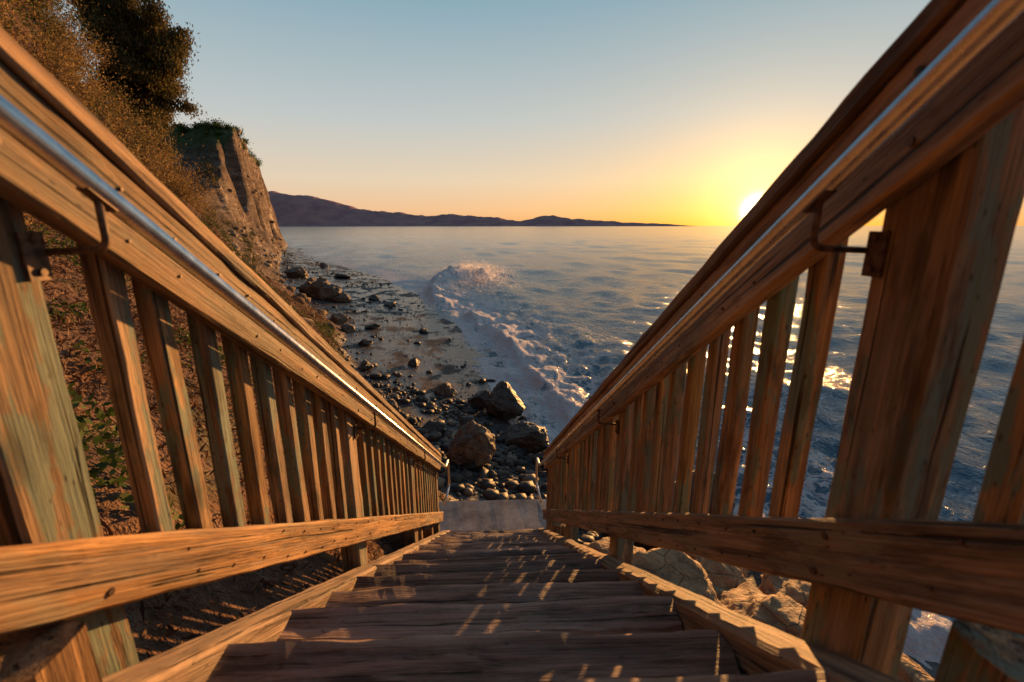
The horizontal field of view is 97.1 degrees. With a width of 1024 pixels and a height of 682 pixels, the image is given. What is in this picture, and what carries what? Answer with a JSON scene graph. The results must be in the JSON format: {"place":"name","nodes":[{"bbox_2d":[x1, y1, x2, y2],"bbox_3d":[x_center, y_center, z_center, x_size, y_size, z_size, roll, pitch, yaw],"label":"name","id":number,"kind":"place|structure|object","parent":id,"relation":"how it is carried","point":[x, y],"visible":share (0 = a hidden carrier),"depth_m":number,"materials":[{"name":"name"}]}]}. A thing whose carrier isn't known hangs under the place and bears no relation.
{"place":"outdoors","nodes":[
{"label":"outdoors","id":0,"kind":"place"},
{"bbox_2d":[0,0,939,678],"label":"beach and hillside ground","id":1,"kind":"structure","parent":0,"point":[194,610],"depth_m":12.39,"materials":[{"name":"brown soil"}]},
{"bbox_2d":[19,0,204,212],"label":"olive brush shrubs","id":2,"kind":"object","parent":1,"relation":"on","point":[41,8],"visible":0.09,"depth_m":13.33,"materials":[{"name":"green plant"}]},
{"bbox_2d":[0,0,230,240],"bbox_3d":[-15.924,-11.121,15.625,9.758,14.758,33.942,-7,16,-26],"label":"dry brush shrubs","id":3,"kind":"object","parent":1,"relation":"on","point":[76,56],"visible":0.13,"depth_m":13.69,"materials":[{"name":"plant"}]},
{"bbox_2d":[57,0,206,174],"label":"eucalyptus tree","id":4,"kind":"object","parent":1,"relation":"on","point":[152,56],"visible":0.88,"depth_m":23.20,"materials":[{"name":"green plant"}]},
{"bbox_2d":[23,181,389,484],"bbox_3d":[-8.035,-2.155,12.652,6.889,7.057,24.407,-7,16,-26],"label":"dry brush","id":5,"kind":"object","parent":1,"relation":"on","point":[161,446],"visible":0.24,"depth_m":4.26,"materials":[{"name":"brown plant"}]},
{"bbox_2d":[169,117,262,166],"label":"clifftop bushes","id":6,"kind":"object","parent":1,"relation":"on","point":[207,125],"visible":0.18,"depth_m":67.29,"materials":[{"name":"green plant"}]},
{"bbox_2d":[173,159,265,268],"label":"slope scrub","id":7,"kind":"object","parent":1,"relation":"on","point":[241,238],"visible":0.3,"depth_m":52.99,"materials":[{"name":"plant"}]},
{"bbox_2d":[0,0,444,530],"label":"green ground cover","id":8,"kind":"object","parent":1,"relation":"on","point":[102,466],"visible":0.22,"depth_m":2.89,"materials":[{"name":"plant"}]},
{"bbox_2d":[0,2,448,661],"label":"leaf litter","id":9,"kind":"object","parent":1,"relation":"on","point":[156,410],"visible":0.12,"depth_m":3.96,"materials":[{"name":"brown plant"}]},
{"bbox_2d":[216,127,359,374],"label":"talus rocks","id":10,"kind":"object","parent":1,"relation":"on","point":[308,321],"visible":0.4,"depth_m":47.44,"materials":[{"name":"brown stone"}]},
{"bbox_2d":[283,266,308,277],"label":"boulder","id":11,"kind":"object","parent":1,"relation":"on","point":[297,272],"visible":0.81,"depth_m":47.40,"materials":[{"name":"stone"}]},
{"bbox_2d":[298,281,313,293],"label":"boulder","id":12,"kind":"object","parent":1,"relation":"on","point":[304,286],"visible":0.34,"depth_m":35.42,"materials":[{"name":"stone"}]},
{"bbox_2d":[304,277,316,283],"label":"boulder","id":13,"kind":"object","parent":1,"relation":"on","point":[310,279],"visible":0.25,"depth_m":38.97,"materials":[{"name":"stone"}]},
{"bbox_2d":[305,277,329,297],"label":"boulder","id":14,"kind":"object","parent":1,"relation":"on","point":[313,288],"visible":0.42,"depth_m":34.23,"materials":[{"name":"grey stone"}]},
{"bbox_2d":[319,262,329,267],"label":"boulder","id":15,"kind":"object","parent":1,"relation":"on","point":[323,265],"visible":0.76,"depth_m":64.05,"materials":[{"name":"grey stone"}]},
{"bbox_2d":[318,284,341,300],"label":"boulder","id":16,"kind":"object","parent":1,"relation":"on","point":[330,292],"visible":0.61,"depth_m":33.52,"materials":[{"name":"grey stone"}]},
{"bbox_2d":[329,313,348,323],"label":"boulder","id":17,"kind":"object","parent":1,"relation":"on","point":[339,318],"visible":0.73,"depth_m":24.77,"materials":[{"name":"grey stone"}]},
{"bbox_2d":[333,292,351,302],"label":"boulder","id":18,"kind":"object","parent":1,"relation":"on","point":[343,297],"visible":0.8,"depth_m":33.47,"materials":[{"name":"grey stone"}]},
{"bbox_2d":[334,273,350,278],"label":"boulder","id":19,"kind":"object","parent":1,"relation":"on","point":[343,276],"visible":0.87,"depth_m":50.70,"materials":[{"name":"grey stone"}]},
{"bbox_2d":[341,323,354,331],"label":"boulder","id":20,"kind":"object","parent":1,"relation":"on","point":[346,327],"visible":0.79,"depth_m":23.05,"materials":[{"name":"stone"}]},
{"bbox_2d":[272,238,453,382],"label":"beach cobbles","id":21,"kind":"object","parent":1,"relation":"on","point":[348,312],"visible":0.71,"depth_m":35.13,"materials":[{"name":"stone"}]},
{"bbox_2d":[357,359,373,370],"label":"boulder","id":22,"kind":"object","parent":1,"relation":"on","point":[363,365],"visible":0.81,"depth_m":16.97,"materials":[{"name":"stone"}]},
{"bbox_2d":[358,338,372,345],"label":"boulder","id":23,"kind":"object","parent":1,"relation":"on","point":[364,342],"visible":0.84,"depth_m":20.72,"materials":[{"name":"grey stone"}]},
{"bbox_2d":[365,323,379,329],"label":"boulder","id":24,"kind":"object","parent":1,"relation":"on","point":[374,326],"visible":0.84,"depth_m":24.37,"materials":[{"name":"stone"}]},
{"bbox_2d":[369,294,378,300],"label":"boulder","id":25,"kind":"object","parent":1,"relation":"on","point":[375,297],"visible":0.89,"depth_m":35.65,"materials":[{"name":"grey stone"}]},
{"bbox_2d":[383,301,396,306],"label":"boulder","id":26,"kind":"object","parent":1,"relation":"on","point":[389,303],"visible":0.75,"depth_m":33.29,"materials":[{"name":"grey stone"}]},
{"bbox_2d":[386,399,399,412],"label":"boulder","id":27,"kind":"object","parent":1,"relation":"on","point":[393,404],"visible":0.25,"depth_m":12.83,"materials":[{"name":"stone"}]},
{"bbox_2d":[407,358,419,366],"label":"boulder","id":28,"kind":"object","parent":1,"relation":"on","point":[414,362],"visible":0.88,"depth_m":18.52,"materials":[{"name":"stone"}]},
{"bbox_2d":[419,328,427,332],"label":"boulder","id":29,"kind":"object","parent":1,"relation":"on","point":[422,330],"visible":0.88,"depth_m":25.23,"materials":[{"name":"grey stone"}]},
{"bbox_2d":[422,420,444,431],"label":"boulder","id":30,"kind":"object","parent":1,"relation":"on","point":[435,425],"visible":0.41,"depth_m":12.15,"materials":[{"name":"grey stone"}]},
{"bbox_2d":[434,382,455,396],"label":"boulder","id":31,"kind":"object","parent":1,"relation":"on","point":[445,389],"visible":0.84,"depth_m":15.65,"materials":[{"name":"grey stone"}]},
{"bbox_2d":[459,415,475,425],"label":"boulder","id":32,"kind":"object","parent":1,"relation":"on","point":[463,420],"visible":0.56,"depth_m":13.03,"materials":[{"name":"grey stone"}]},
{"bbox_2d":[446,420,495,470],"bbox_3d":[-0.905,2.523,10.724,1.086,1.209,0.958,3,18,20],"label":"boulder","id":33,"kind":"object","parent":1,"relation":"on","point":[473,441],"visible":0.91,"depth_m":10.40,"materials":[{"name":"brown stone"}]},
{"bbox_2d":[469,390,489,408],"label":"boulder","id":34,"kind":"object","parent":1,"relation":"on","point":[478,399],"visible":0.86,"depth_m":14.91,"materials":[{"name":"grey stone"}]},
{"bbox_2d":[439,499,546,531],"bbox_3d":[-0.240,3.233,6.222,1.553,1.807,0.888,-1,14,-2],"label":"concrete landing","id":35,"kind":"object","parent":1,"relation":"on","point":[490,515],"visible":0.29,"depth_m":6.08,"materials":[{"name":"grey concrete"}]},
{"bbox_2d":[102,528,906,681],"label":"wooden staircase","id":36,"kind":"structure","parent":1,"relation":"on","point":[530,605],"depth_m":1.14,"materials":[{"name":"brown wood"}]},
{"bbox_2d":[0,25,442,681],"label":"wooden railing","id":37,"kind":"object","parent":36,"relation":"attached to","point":[74,579],"visible":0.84,"depth_m":0.85,"materials":[{"name":"brown wood"}]},
{"bbox_2d":[0,95,449,504],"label":"steel handrail","id":38,"kind":"object","parent":37,"relation":"attached to","point":[26,132],"visible":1,"depth_m":0.68,"materials":[{"name":"silver metal"}]},
{"bbox_2d":[542,0,1023,681],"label":"wooden railing","id":39,"kind":"object","parent":36,"relation":"attached to","point":[878,554],"visible":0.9,"depth_m":0.71,"materials":[{"name":"brown wood"}]},
{"bbox_2d":[535,0,1023,502],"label":"steel handrail","id":40,"kind":"object","parent":39,"relation":"attached to","point":[989,25],"visible":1,"depth_m":0.67,"materials":[{"name":"silver metal"}]},
{"bbox_2d":[484,381,525,420],"bbox_3d":[-0.172,1.945,14.447,1.131,1.207,1.335,-7,16,-25],"label":"boulder","id":41,"kind":"object","parent":1,"relation":"on","point":[503,402],"visible":0.99,"depth_m":14.18,"materials":[{"name":"grey stone"}]},
{"bbox_2d":[500,421,548,452],"bbox_3d":[0.298,2.701,12.680,1.000,0.690,1.779,-26,19,-39],"label":"boulder","id":42,"kind":"object","parent":1,"relation":"on","point":[530,436],"visible":0.84,"depth_m":12.29,"materials":[{"name":"stone"}]},
{"bbox_2d":[532,451,547,468],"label":"boulder","id":43,"kind":"object","parent":1,"relation":"on","point":[539,455],"visible":0.11,"depth_m":11.52,"materials":[{"name":"stone"}]},
{"bbox_2d":[340,340,760,578],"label":"beach pebbles","id":44,"kind":"object","parent":1,"relation":"on","point":[524,484],"visible":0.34,"depth_m":11.12,"materials":[{"name":"grey stone"}]},
{"bbox_2d":[583,537,645,555],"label":"boulder","id":45,"kind":"object","parent":1,"relation":"on","point":[602,545],"visible":0.12,"depth_m":7.15,"materials":[{"name":"beige stone"}]},
{"bbox_2d":[634,540,656,548],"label":"boulder","id":46,"kind":"object","parent":1,"relation":"on","point":[640,544],"visible":0.06,"depth_m":8.12,"materials":[{"name":"stone"}]},
{"bbox_2d":[632,548,722,604],"bbox_3d":[1.971,3.288,5.524,1.345,0.825,1.973,-6,14,-5],"label":"boulder","id":47,"kind":"object","parent":1,"relation":"on","point":[684,571],"visible":0.22,"depth_m":5.75,"materials":[{"name":"beige stone"}]},
{"bbox_2d":[689,470,735,514],"bbox_3d":[4.213,3.438,9.867,1.254,1.049,1.086,11,18,38],"label":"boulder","id":48,"kind":"object","parent":1,"relation":"on","point":[734,499],"visible":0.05,"depth_m":9.65,"materials":[{"name":"grey stone"}]},
{"bbox_2d":[686,554,747,589],"bbox_3d":[2.786,3.412,6.613,1.352,0.894,1.438,-12,15,-26],"label":"boulder","id":49,"kind":"object","parent":1,"relation":"on","point":[723,576],"visible":0.12,"depth_m":6.36,"materials":[{"name":"beige stone"}]},
{"bbox_2d":[738,567,748,577],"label":"boulder","id":50,"kind":"object","parent":1,"relation":"on","point":[745,572],"visible":0.03,"depth_m":7.50,"materials":[{"name":"beige stone"}]},
{"bbox_2d":[714,581,806,636],"bbox_3d":[3.074,3.467,5.211,1.249,0.996,2.042,7,0,-11],"label":"boulder","id":51,"kind":"object","parent":1,"relation":"on","point":[779,610],"visible":0.27,"depth_m":5.21,"materials":[{"name":"beige stone"}]},
{"bbox_2d":[758,572,811,609],"bbox_3d":[4.055,3.899,6.125,1.296,1.050,1.585,2,14,8],"label":"boulder","id":52,"kind":"object","parent":1,"relation":"on","point":[799,592],"visible":0.22,"depth_m":6.25,"materials":[{"name":"beige stone"}]},
{"bbox_2d":[896,653,934,681],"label":"boulder","id":53,"kind":"object","parent":1,"relation":"on","point":[910,669],"visible":0.38,"depth_m":5.25,"materials":[{"name":"beige stone"}]},
{"bbox_2d":[268,191,687,225],"bbox_3d":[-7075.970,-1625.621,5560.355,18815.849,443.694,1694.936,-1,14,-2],"label":"distant hills","id":54,"kind":"structure","parent":0,"point":[298,210],"depth_m":5388.28,"materials":[{"name":"purple"}]},
{"bbox_2d":[38,0,1023,225],"label":"sky","id":55,"kind":"structure","parent":0,"point":[676,112],"materials":[{"name":"blue"}]},
{"bbox_2d":[279,226,1023,668],"bbox_3d":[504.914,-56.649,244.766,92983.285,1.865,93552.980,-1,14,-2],"label":"sea","id":56,"kind":"structure","parent":0,"point":[569,326],"depth_m":32.80,"materials":[{"name":"blue liquid"}]},
{"bbox_2d":[406,256,529,299],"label":"sea spray","id":57,"kind":"object","parent":56,"relation":"on","point":[494,269],"visible":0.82,"depth_m":49.50,"materials":[{"name":"white liquid"}]}
]}

